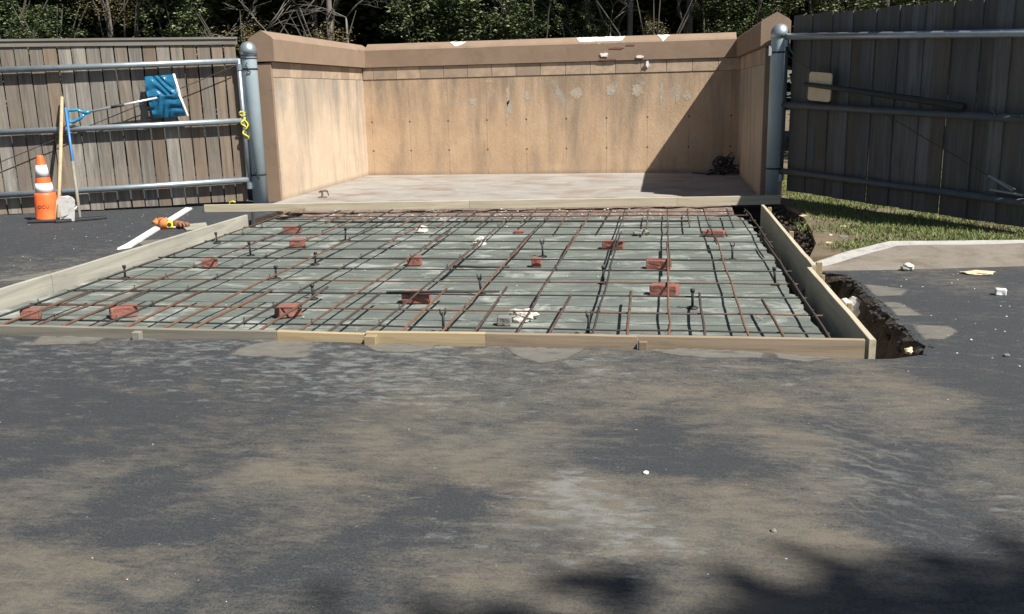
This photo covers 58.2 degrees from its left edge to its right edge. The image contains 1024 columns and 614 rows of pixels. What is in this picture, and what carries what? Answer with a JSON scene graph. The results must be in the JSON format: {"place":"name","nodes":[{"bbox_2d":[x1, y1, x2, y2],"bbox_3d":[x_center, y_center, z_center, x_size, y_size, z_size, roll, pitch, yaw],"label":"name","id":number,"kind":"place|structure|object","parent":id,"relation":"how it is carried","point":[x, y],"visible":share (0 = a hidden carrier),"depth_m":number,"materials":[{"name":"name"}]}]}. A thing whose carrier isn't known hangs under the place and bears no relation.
{"place":"outdoors","nodes":[
{"label":"outdoors","id":0,"kind":"place"},
{"bbox_2d":[0,118,245,177],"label":"forest floor","id":1,"kind":"structure","parent":0,"point":[139,155],"depth_m":25.45,"materials":[{"name":"black"}]},
{"bbox_2d":[0,0,48,149],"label":"leafy bush","id":2,"kind":"object","parent":1,"relation":"on","point":[10,11],"visible":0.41,"depth_m":20.87,"materials":[{"name":"green plant"}]},
{"bbox_2d":[0,0,89,141],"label":"leafy bush","id":3,"kind":"object","parent":1,"relation":"on","point":[44,26],"visible":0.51,"depth_m":20.13,"materials":[{"name":"green plant"}]},
{"bbox_2d":[0,0,183,158],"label":"tree","id":4,"kind":"object","parent":1,"relation":"on","point":[68,20],"visible":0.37,"depth_m":23.36,"materials":[{"name":"green plant"}]},
{"bbox_2d":[70,0,158,137],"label":"leafy bush","id":5,"kind":"object","parent":1,"relation":"on","point":[106,15],"visible":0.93,"depth_m":20.35,"materials":[{"name":"green plant"}]},
{"bbox_2d":[28,1,232,151],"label":"tree","id":6,"kind":"object","parent":1,"relation":"on","point":[115,25],"visible":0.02,"depth_m":26.06,"materials":[{"name":"green plant"}]},
{"bbox_2d":[136,0,221,167],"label":"leafy bush","id":7,"kind":"object","parent":1,"relation":"on","point":[185,20],"visible":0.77,"depth_m":20.10,"materials":[{"name":"green plant"}]},
{"bbox_2d":[79,0,332,156],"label":"tree","id":8,"kind":"object","parent":1,"relation":"on","point":[218,8],"visible":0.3,"depth_m":23.40,"materials":[{"name":"green plant"}]},
{"bbox_2d":[191,10,293,91],"bbox_3d":[-5.905,-4.756,20.393,2.385,3.410,1.334,-5,13,-13],"label":"leafy bush","id":9,"kind":"object","parent":1,"relation":"on","point":[241,38],"visible":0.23,"depth_m":19.94,"materials":[{"name":"green plant"}]},
{"bbox_2d":[221,0,338,34],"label":"dead branches","id":10,"kind":"object","parent":1,"relation":"on","point":[268,26],"visible":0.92,"depth_m":19.80,"materials":[{"name":"wood"}]},
{"bbox_2d":[198,0,392,77],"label":"tree","id":11,"kind":"object","parent":1,"relation":"on","point":[267,6],"visible":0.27,"depth_m":23.03,"materials":[{"name":"green plant"}]},
{"bbox_2d":[273,9,359,42],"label":"dead branches","id":12,"kind":"object","parent":1,"relation":"on","point":[332,34],"visible":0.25,"depth_m":19.30,"materials":[{"name":"brown plant"}]},
{"bbox_2d":[299,0,339,40],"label":"tree","id":13,"kind":"object","parent":1,"relation":"on","point":[328,7],"visible":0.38,"depth_m":20.80,"materials":[{"name":"grey plant"}]},
{"bbox_2d":[236,0,425,46],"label":"tree","id":14,"kind":"object","parent":1,"relation":"on","point":[367,35],"visible":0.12,"depth_m":24.03,"materials":[{"name":"green plant"}]},
{"bbox_2d":[289,0,404,42],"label":"dead branches","id":15,"kind":"object","parent":1,"relation":"on","point":[312,10],"visible":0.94,"depth_m":19.66,"materials":[{"name":"brown plant"}]},
{"bbox_2d":[378,0,478,43],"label":"leafy bush","id":16,"kind":"object","parent":1,"relation":"on","point":[426,32],"visible":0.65,"depth_m":19.29,"materials":[{"name":"green plant"}]},
{"bbox_2d":[317,0,575,43],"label":"tree","id":17,"kind":"object","parent":1,"relation":"on","point":[372,11],"visible":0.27,"depth_m":22.99,"materials":[{"name":"green plant"}]},
{"bbox_2d":[421,0,532,41],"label":"leafy bush","id":18,"kind":"object","parent":1,"relation":"on","point":[506,27],"visible":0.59,"depth_m":18.62,"materials":[{"name":"green plant"}]},
{"bbox_2d":[496,0,566,39],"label":"leafy bush","id":19,"kind":"object","parent":1,"relation":"on","point":[532,25],"visible":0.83,"depth_m":18.64,"materials":[{"name":"green plant"}]},
{"bbox_2d":[437,0,643,41],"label":"tree","id":20,"kind":"object","parent":1,"relation":"on","point":[535,13],"visible":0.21,"depth_m":21.91,"materials":[{"name":"green plant"}]},
{"bbox_2d":[547,0,632,37],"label":"leafy bush","id":21,"kind":"object","parent":1,"relation":"on","point":[594,30],"visible":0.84,"depth_m":18.96,"materials":[{"name":"green plant"}]},
{"bbox_2d":[595,0,632,35],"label":"tree","id":22,"kind":"object","parent":1,"relation":"on","point":[629,22],"visible":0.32,"depth_m":19.41,"materials":[{"name":"brown plant"}]},
{"bbox_2d":[521,0,709,38],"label":"tree","id":23,"kind":"object","parent":1,"relation":"on","point":[577,15],"visible":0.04,"depth_m":22.52,"materials":[{"name":"green plant"}]},
{"bbox_2d":[596,0,695,35],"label":"leafy bush","id":24,"kind":"object","parent":1,"relation":"on","point":[653,31],"visible":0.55,"depth_m":18.14,"materials":[{"name":"green plant"}]},
{"bbox_2d":[558,0,772,36],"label":"tree","id":25,"kind":"object","parent":1,"relation":"on","point":[618,6],"visible":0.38,"depth_m":21.72,"materials":[{"name":"green plant"}]},
{"bbox_2d":[597,0,778,35],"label":"tree","id":26,"kind":"object","parent":1,"relation":"on","point":[662,24],"visible":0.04,"depth_m":22.86,"materials":[{"name":"green plant"}]},
{"bbox_2d":[677,0,731,33],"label":"leafy bush","id":27,"kind":"object","parent":1,"relation":"on","point":[701,15],"visible":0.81,"depth_m":18.46,"materials":[{"name":"green plant"}]},
{"bbox_2d":[688,0,794,37],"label":"leafy bush","id":28,"kind":"object","parent":1,"relation":"on","point":[742,28],"visible":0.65,"depth_m":18.15,"materials":[{"name":"green plant"}]},
{"bbox_2d":[78,289,749,296],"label":"rebar","id":29,"kind":"object","parent":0,"point":[364,292],"visible":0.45,"depth_m":7.67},
{"bbox_2d":[0,92,1023,613],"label":"driveway","id":30,"kind":"structure","parent":0,"point":[338,478],"depth_m":3.86,"materials":[{"name":"asphalt"}]},
{"bbox_2d":[0,267,69,281],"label":"concrete smear","id":31,"kind":"object","parent":30,"relation":"on","point":[26,277],"visible":0.46,"depth_m":8.50},
{"bbox_2d":[27,155,56,222],"bbox_3d":[-6.305,-1.597,12.399,0.400,0.885,0.400,-2,13,-3],"label":"traffic cone","id":32,"kind":"object","parent":30,"relation":"on","point":[45,197],"visible":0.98,"depth_m":12.31,"materials":[{"name":"plastic"}]},
{"bbox_2d":[55,96,74,220],"bbox_3d":[-6.234,-2.061,12.667,0.277,1.641,1.236,-7,14,-23],"label":"square shovel","id":33,"kind":"object","parent":30,"relation":"on","point":[65,205],"visible":0.97,"depth_m":12.39,"materials":[{"name":"brown wood"}]},
{"bbox_2d":[30,336,102,344],"bbox_3d":[-2.948,0.226,6.054,0.532,0.013,0.235,1,13,9],"label":"concrete smear","id":34,"kind":"object","parent":30,"relation":"on","point":[45,340],"visible":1,"depth_m":6.08},
{"bbox_2d":[55,107,106,222],"bbox_3d":[-6.118,-1.989,12.700,0.638,1.498,1.109,-9,15,-31],"label":"squeegee","id":35,"kind":"object","parent":30,"relation":"on","point":[80,218],"visible":1,"depth_m":12.55,"materials":[{"name":"grey rubber"}]},
{"bbox_2d":[117,207,191,249],"bbox_3d":[-4.462,-1.041,11.709,0.114,0.022,3.743,-3,13,-8],"label":"white plank","id":36,"kind":"object","parent":30,"relation":"on","point":[143,236],"visible":0.91,"depth_m":11.00,"materials":[{"name":"paint"}]},
{"bbox_2d":[239,41,268,216],"bbox_3d":[-3.833,-2.574,13.728,0.251,2.672,0.251,11,18,43],"label":"gate post","id":37,"kind":"object","parent":30,"relation":"on","point":[248,52],"visible":0.97,"depth_m":13.60,"materials":[{"name":"metal"}]},
{"bbox_2d":[0,37,252,214],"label":"wooden gate","id":38,"kind":"structure","parent":37,"relation":"attached to","point":[87,128],"depth_m":13.34,"materials":[{"name":"grey wood"}]},
{"bbox_2d":[67,74,187,123],"bbox_3d":[-5.518,-2.978,13.150,1.648,0.668,0.126,-4,13,-13],"label":"snow shovel","id":39,"kind":"object","parent":38,"relation":"on","point":[164,99],"visible":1,"depth_m":13.22,"materials":[{"name":"blue plastic"}]},
{"bbox_2d":[230,340,313,357],"bbox_3d":[-1.474,0.264,5.738,0.609,0.020,0.365,1,13,9],"label":"concrete smear","id":40,"kind":"object","parent":30,"relation":"on","point":[290,349],"visible":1,"depth_m":5.73},
{"bbox_2d":[204,200,469,211],"bbox_3d":[-2.472,-1.408,12.874,3.789,0.108,0.044,0,13,5],"label":"form board","id":41,"kind":"object","parent":30,"relation":"on","point":[343,206],"visible":0.98,"depth_m":12.85,"materials":[{"name":"wood"}]},
{"bbox_2d":[361,343,435,351],"bbox_3d":[-0.721,0.255,5.697,0.545,0.012,0.202,1,13,9],"label":"concrete smear","id":42,"kind":"object","parent":30,"relation":"on","point":[390,347],"visible":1,"depth_m":5.71},
{"bbox_2d":[504,346,585,362],"bbox_3d":[0.172,0.288,5.479,0.577,0.017,0.329,1,13,9],"label":"concrete smear","id":43,"kind":"object","parent":30,"relation":"on","point":[541,354],"visible":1,"depth_m":5.52},
{"bbox_2d":[652,348,762,357],"bbox_3d":[1.133,0.279,5.390,0.742,0.020,0.202,1,13,9],"label":"concrete smear","id":44,"kind":"object","parent":30,"relation":"on","point":[704,353],"visible":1,"depth_m":5.41},
{"bbox_2d":[765,23,788,197],"bbox_3d":[3.616,-2.495,12.625,0.271,2.672,0.244,1,13,9],"label":"gate post","id":45,"kind":"object","parent":30,"relation":"on","point":[773,185],"visible":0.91,"depth_m":12.49,"materials":[{"name":"metal"}]},
{"bbox_2d":[778,0,1023,226],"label":"wooden gate","id":46,"kind":"structure","parent":45,"relation":"attached to","point":[831,145],"depth_m":10.47,"materials":[{"name":"grey wood"}]},
{"bbox_2d":[803,72,966,109],"bbox_3d":[4.276,-2.555,10.794,0.084,0.466,2.518,-7,14,-22],"label":"flat tool","id":47,"kind":"object","parent":46,"relation":"hanging from","point":[820,86],"visible":1,"depth_m":11.12,"materials":[{"name":"beige plastic"}]},
{"bbox_2d":[774,353,829,361],"bbox_3d":[1.710,0.301,5.312,0.402,0.021,0.170,1,13,9],"label":"concrete smear","id":48,"kind":"object","parent":30,"relation":"on","point":[796,357],"visible":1,"depth_m":5.34},
{"bbox_2d":[823,272,933,355],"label":"asphalt crumbs","id":49,"kind":"object","parent":30,"relation":"on","point":[887,336],"visible":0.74,"depth_m":6.52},
{"bbox_2d":[865,285,907,295],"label":"concrete smear","id":50,"kind":"object","parent":30,"relation":"on","point":[875,290],"visible":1,"depth_m":7.07},
{"bbox_2d":[884,302,920,315],"bbox_3d":[2.752,0.014,6.490,0.231,0.001,0.497,1,13,9],"label":"concrete smear","id":51,"kind":"object","parent":30,"relation":"on","point":[899,309],"visible":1,"depth_m":6.47},
{"bbox_2d":[814,240,1023,270],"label":"kerb","id":52,"kind":"structure","parent":30,"relation":"on","point":[892,255],"depth_m":8.13,"materials":[{"name":"concrete"}]},
{"bbox_2d":[913,324,956,339],"bbox_3d":[2.705,0.160,5.864,0.314,0.001,0.471,1,13,9],"label":"concrete smear","id":53,"kind":"object","parent":30,"relation":"on","point":[929,332],"visible":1,"depth_m":5.88},
{"bbox_2d":[275,172,756,212],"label":"enclosure floor","id":54,"kind":"structure","parent":0,"point":[380,188],"depth_m":15.30,"materials":[{"name":"concrete"}]},
{"bbox_2d":[248,12,790,201],"bbox_3d":[0.326,-3.338,15.615,7.812,2.572,4.770,1,13,9],"label":"block enclosure","id":55,"kind":"object","parent":54,"relation":"on","point":[667,103],"visible":0.96,"depth_m":17.32,"materials":[{"name":"paint"}]},
{"bbox_2d":[692,152,739,174],"bbox_3d":[3.737,-2.619,16.787,0.885,0.403,0.480,1,13,9],"label":"hose tangle","id":56,"kind":"object","parent":54,"relation":"on","point":[726,166],"visible":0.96,"depth_m":16.75,"materials":[{"name":"grey"}]},
{"bbox_2d":[248,204,925,358],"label":"excavation sides","id":57,"kind":"object","parent":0,"point":[886,348],"visible":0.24,"depth_m":6.84,"materials":[{"name":"soil"}]},
{"bbox_2d":[0,274,52,309],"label":"form board","id":58,"kind":"object","parent":57,"relation":"on","point":[23,291],"visible":0.73,"depth_m":7.76,"materials":[{"name":"wood"}]},
{"bbox_2d":[0,325,277,340],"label":"form board","id":59,"kind":"object","parent":57,"relation":"on","point":[120,332],"visible":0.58,"depth_m":6.09,"materials":[{"name":"wood"}]},
{"bbox_2d":[50,215,247,292],"bbox_3d":[-3.748,-0.615,10.012,0.043,0.263,3.965,1,13,9],"label":"form board","id":60,"kind":"object","parent":57,"relation":"on","point":[81,273],"visible":0.73,"depth_m":9.46,"materials":[{"name":"wood"}]},
{"bbox_2d":[277,330,365,342],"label":"form board","id":61,"kind":"object","parent":57,"relation":"on","point":[312,336],"visible":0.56,"depth_m":5.89,"materials":[{"name":"wood"}]},
{"bbox_2d":[366,331,485,345],"bbox_3d":[-0.540,0.278,5.811,0.770,0.252,0.041,0,13,9],"label":"form board","id":62,"kind":"object","parent":57,"relation":"on","point":[441,338],"visible":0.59,"depth_m":5.77,"materials":[{"name":"wood"}]},
{"bbox_2d":[486,332,636,348],"bbox_3d":[0.303,0.289,5.676,0.932,0.253,0.043,1,13,9],"label":"form board","id":63,"kind":"object","parent":57,"relation":"on","point":[556,340],"visible":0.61,"depth_m":5.64,"materials":[{"name":"wood"}]},
{"bbox_2d":[638,335,864,358],"bbox_3d":[1.413,0.301,5.494,1.308,0.252,0.042,1,13,9],"label":"form board","id":64,"kind":"object","parent":57,"relation":"on","point":[852,348],"visible":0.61,"depth_m":5.44,"materials":[{"name":"wood"}]},
{"bbox_2d":[753,229,914,340],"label":"excavation floor","id":65,"kind":"structure","parent":0,"point":[788,286],"depth_m":9.36,"materials":[{"name":"soil"}]},
{"bbox_2d":[0,215,826,348],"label":"concrete base","id":66,"kind":"object","parent":65,"relation":"on","point":[766,323],"visible":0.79,"depth_m":8.19,"materials":[{"name":"concrete"}]},
{"bbox_2d":[109,303,138,318],"bbox_3d":[-3.005,0.033,7.122,0.208,0.089,0.116,-8,15,-28],"label":"brick","id":67,"kind":"object","parent":66,"relation":"on","point":[118,311],"visible":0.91,"depth_m":7.07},
{"bbox_2d":[60,288,150,325],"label":"rebar","id":68,"kind":"object","parent":67,"relation":"on","point":[103,308],"visible":0.78,"depth_m":6.93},
{"bbox_2d":[274,302,301,318],"bbox_3d":[-1.706,0.028,7.010,0.186,0.089,0.118,-11,16,-35],"label":"brick","id":69,"kind":"object","parent":66,"relation":"on","point":[294,313],"visible":0.79,"depth_m":6.98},
{"bbox_2d":[29,304,822,316],"bbox_3d":[-0.826,0.019,6.769,5.986,0.019,0.032,1,13,9],"label":"rebar","id":70,"kind":"object","parent":69,"relation":"on","point":[451,310],"visible":0.9,"depth_m":6.69,"materials":[{"name":"metal"}]},
{"bbox_2d":[0,290,90,324],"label":"rebar","id":71,"kind":"object","parent":70,"relation":"on","point":[43,308],"visible":1,"depth_m":6.99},
{"bbox_2d":[0,238,214,316],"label":"rebar","id":72,"kind":"object","parent":70,"relation":"on","point":[41,301],"visible":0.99,"depth_m":8.00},
{"bbox_2d":[192,289,272,328],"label":"rebar","id":73,"kind":"object","parent":70,"relation":"on","point":[229,310],"visible":0.84,"depth_m":6.79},
{"bbox_2d":[763,238,830,337],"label":"rebar","id":74,"kind":"object","parent":70,"relation":"on","point":[808,306],"visible":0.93,"depth_m":6.88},
{"bbox_2d":[0,319,829,334],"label":"rebar","id":75,"kind":"object","parent":66,"relation":"on","point":[436,326],"visible":0.86,"depth_m":6.24,"materials":[{"name":"metal"}]},
{"bbox_2d":[124,290,201,326],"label":"rebar","id":76,"kind":"object","parent":75,"relation":"on","point":[163,309],"visible":0.78,"depth_m":6.86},
{"bbox_2d":[99,237,310,325],"bbox_3d":[-2.566,-0.308,8.283,0.028,0.022,4.146,1,13,9],"label":"rebar","id":77,"kind":"object","parent":75,"relation":"on","point":[148,305],"visible":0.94,"depth_m":7.64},
{"bbox_2d":[230,236,397,328],"bbox_3d":[-1.590,-0.306,8.172,0.032,0.022,4.170,1,13,9],"label":"rebar","id":78,"kind":"object","parent":75,"relation":"on","point":[271,307],"visible":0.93,"depth_m":7.46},
{"bbox_2d":[298,230,450,330],"bbox_3d":[-1.070,-0.349,8.307,0.028,0.022,4.652,1,13,9],"label":"rebar","id":79,"kind":"object","parent":75,"relation":"on","point":[340,303],"visible":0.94,"depth_m":7.50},
{"bbox_2d":[402,290,430,303],"bbox_3d":[-0.764,-0.081,7.370,0.228,0.094,0.116,0,13,5],"label":"brick","id":80,"kind":"object","parent":66,"relation":"on","point":[421,299],"visible":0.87,"depth_m":7.32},
{"bbox_2d":[133,266,791,271],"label":"rebar","id":81,"kind":"object","parent":66,"relation":"on","point":[473,269],"visible":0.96,"depth_m":8.22,"materials":[{"name":"metal"}]},
{"bbox_2d":[191,248,766,250],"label":"rebar","id":82,"kind":"object","parent":66,"relation":"on","point":[485,249],"visible":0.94,"depth_m":9.35,"materials":[{"name":"metal"}]},
{"bbox_2d":[204,240,772,242],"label":"rebar","id":83,"kind":"object","parent":66,"relation":"on","point":[469,241],"visible":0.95,"depth_m":9.87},
{"bbox_2d":[447,209,517,269],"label":"rebar","id":84,"kind":"object","parent":83,"relation":"on","point":[463,256],"visible":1,"depth_m":9.56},
{"bbox_2d":[369,241,480,330],"bbox_3d":[-0.643,-0.252,7.842,0.029,0.020,3.799,1,13,9],"label":"rebar","id":85,"kind":"object","parent":84,"relation":"on","point":[400,307],"visible":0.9,"depth_m":7.12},
{"bbox_2d":[224,234,766,234],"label":"rebar","id":86,"kind":"object","parent":66,"relation":"on","point":[498,234],"visible":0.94,"depth_m":10.26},
{"bbox_2d":[510,210,553,254],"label":"rebar","id":87,"kind":"object","parent":86,"relation":"on","point":[531,232],"visible":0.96,"depth_m":10.20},
{"bbox_2d":[442,231,533,330],"bbox_3d":[-0.115,-0.329,8.119,0.031,0.022,4.621,1,13,9],"label":"rebar","id":88,"kind":"object","parent":87,"relation":"on","point":[469,301],"visible":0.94,"depth_m":7.38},
{"bbox_2d":[243,227,761,227],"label":"rebar","id":89,"kind":"object","parent":66,"relation":"on","point":[507,227],"visible":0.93,"depth_m":10.79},
{"bbox_2d":[276,205,733,218],"bbox_3d":[-0.145,-1.299,12.616,6.200,0.110,0.890,1,13,9],"label":"broken soil edge","id":90,"kind":"object","parent":66,"relation":"on","point":[599,210],"visible":0.63,"depth_m":12.57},
{"bbox_2d":[470,197,676,207],"bbox_3d":[0.821,-1.422,12.553,2.821,0.113,0.043,0,13,6],"label":"form board","id":91,"kind":"object","parent":90,"relation":"on","point":[609,202],"visible":1,"depth_m":12.53,"materials":[{"name":"wood"}]},
{"bbox_2d":[677,195,780,205],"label":"form board","id":92,"kind":"object","parent":90,"relation":"on","point":[730,200],"visible":1,"depth_m":12.32,"materials":[{"name":"wood"}]},
{"bbox_2d":[278,211,733,213],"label":"rebar","id":93,"kind":"object","parent":66,"relation":"on","point":[520,212],"visible":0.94,"depth_m":12.10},
{"bbox_2d":[259,220,755,221],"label":"rebar","id":94,"kind":"object","parent":66,"relation":"on","point":[513,221],"visible":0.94,"depth_m":11.29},
{"bbox_2d":[269,215,746,216],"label":"rebar","id":95,"kind":"object","parent":66,"relation":"on","point":[520,216],"visible":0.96,"depth_m":11.74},
{"bbox_2d":[325,220,690,222],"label":"rebar","id":96,"kind":"object","parent":66,"relation":"on","point":[511,220],"visible":0.58,"depth_m":11.56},
{"bbox_2d":[509,308,539,322],"bbox_3d":[0.086,0.067,6.718,0.231,0.123,0.178,1,13,9],"label":"stone","id":97,"kind":"object","parent":66,"relation":"on","point":[518,317],"visible":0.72,"depth_m":6.67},
{"bbox_2d":[646,258,671,269],"bbox_3d":[1.361,-0.398,8.527,0.229,0.088,0.107,3,14,19],"label":"brick","id":98,"kind":"object","parent":66,"relation":"on","point":[657,264],"visible":0.81,"depth_m":8.49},
{"bbox_2d":[158,257,780,260],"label":"rebar","id":99,"kind":"object","parent":98,"relation":"on","point":[500,258],"visible":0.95,"depth_m":8.74,"materials":[{"name":"metal"}]},
{"bbox_2d":[35,235,275,324],"bbox_3d":[-3.034,-0.327,8.412,0.031,0.022,4.281,1,13,9],"label":"rebar","id":100,"kind":"object","parent":99,"relation":"on","point":[85,306],"visible":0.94,"depth_m":7.78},
{"bbox_2d":[649,283,679,295],"bbox_3d":[1.234,-0.143,7.443,0.225,0.090,0.115,4,14,23],"label":"brick","id":101,"kind":"object","parent":66,"relation":"on","point":[657,288],"visible":0.94,"depth_m":7.40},
{"bbox_2d":[98,278,797,284],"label":"rebar","id":102,"kind":"object","parent":101,"relation":"on","point":[453,281],"visible":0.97,"depth_m":7.73,"materials":[{"name":"metal"}]},
{"bbox_2d":[687,288,697,309],"bbox_3d":[1.363,-0.062,6.948,0.090,0.154,0.090,0,16,10],"label":"rebar support","id":103,"kind":"object","parent":66,"relation":"on","point":[692,306],"visible":1,"depth_m":6.94,"materials":[{"name":"grey metal"}]},
{"bbox_2d":[67,290,806,298],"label":"rebar","id":104,"kind":"object","parent":103,"relation":"on","point":[450,294],"visible":0.88,"depth_m":7.21,"materials":[{"name":"metal"}]},
{"bbox_2d":[163,239,350,327],"bbox_3d":[-2.088,-0.285,8.133,0.031,0.022,3.986,1,13,9],"label":"rebar","id":105,"kind":"object","parent":104,"relation":"on","point":[205,308],"visible":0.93,"depth_m":7.59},
{"bbox_2d":[386,290,499,293],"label":"rebar","id":106,"kind":"object","parent":104,"relation":"on","point":[452,291],"visible":0.91,"depth_m":7.25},
{"bbox_2d":[760,205,815,308],"bbox_3d":[2.835,-0.607,9.661,0.048,0.443,4.260,1,13,9],"label":"form board","id":107,"kind":"object","parent":65,"relation":"on","point":[793,256],"visible":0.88,"depth_m":9.14,"materials":[{"name":"wood"}]},
{"bbox_2d":[805,267,875,358],"bbox_3d":[2.275,0.147,6.493,0.043,0.443,2.308,1,13,9],"label":"form board","id":108,"kind":"object","parent":65,"relation":"on","point":[839,319],"visible":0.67,"depth_m":6.47,"materials":[{"name":"wood"}]},
{"bbox_2d":[772,205,923,354],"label":"loose soil","id":109,"kind":"structure","parent":65,"relation":"on","point":[806,245],"depth_m":9.99,"materials":[{"name":"soil"}]},
{"bbox_2d":[781,111,1023,261],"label":"yard","id":110,"kind":"structure","parent":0,"point":[819,253],"depth_m":9.94,"materials":[{"name":"green plant"}]},
{"bbox_2d":[776,0,886,26],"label":"leafy bush","id":111,"kind":"object","parent":110,"relation":"on","point":[825,7],"visible":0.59,"depth_m":17.44,"materials":[{"name":"green plant"}]},
{"bbox_2d":[767,0,901,138],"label":"tree","id":112,"kind":"object","parent":110,"relation":"on","point":[806,10],"visible":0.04,"depth_m":21.90,"materials":[{"name":"green plant"}]},
{"bbox_2d":[881,0,985,21],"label":"leafy bush","id":113,"kind":"object","parent":110,"relation":"on","point":[911,2],"visible":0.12,"depth_m":18.01,"materials":[{"name":"green plant"}]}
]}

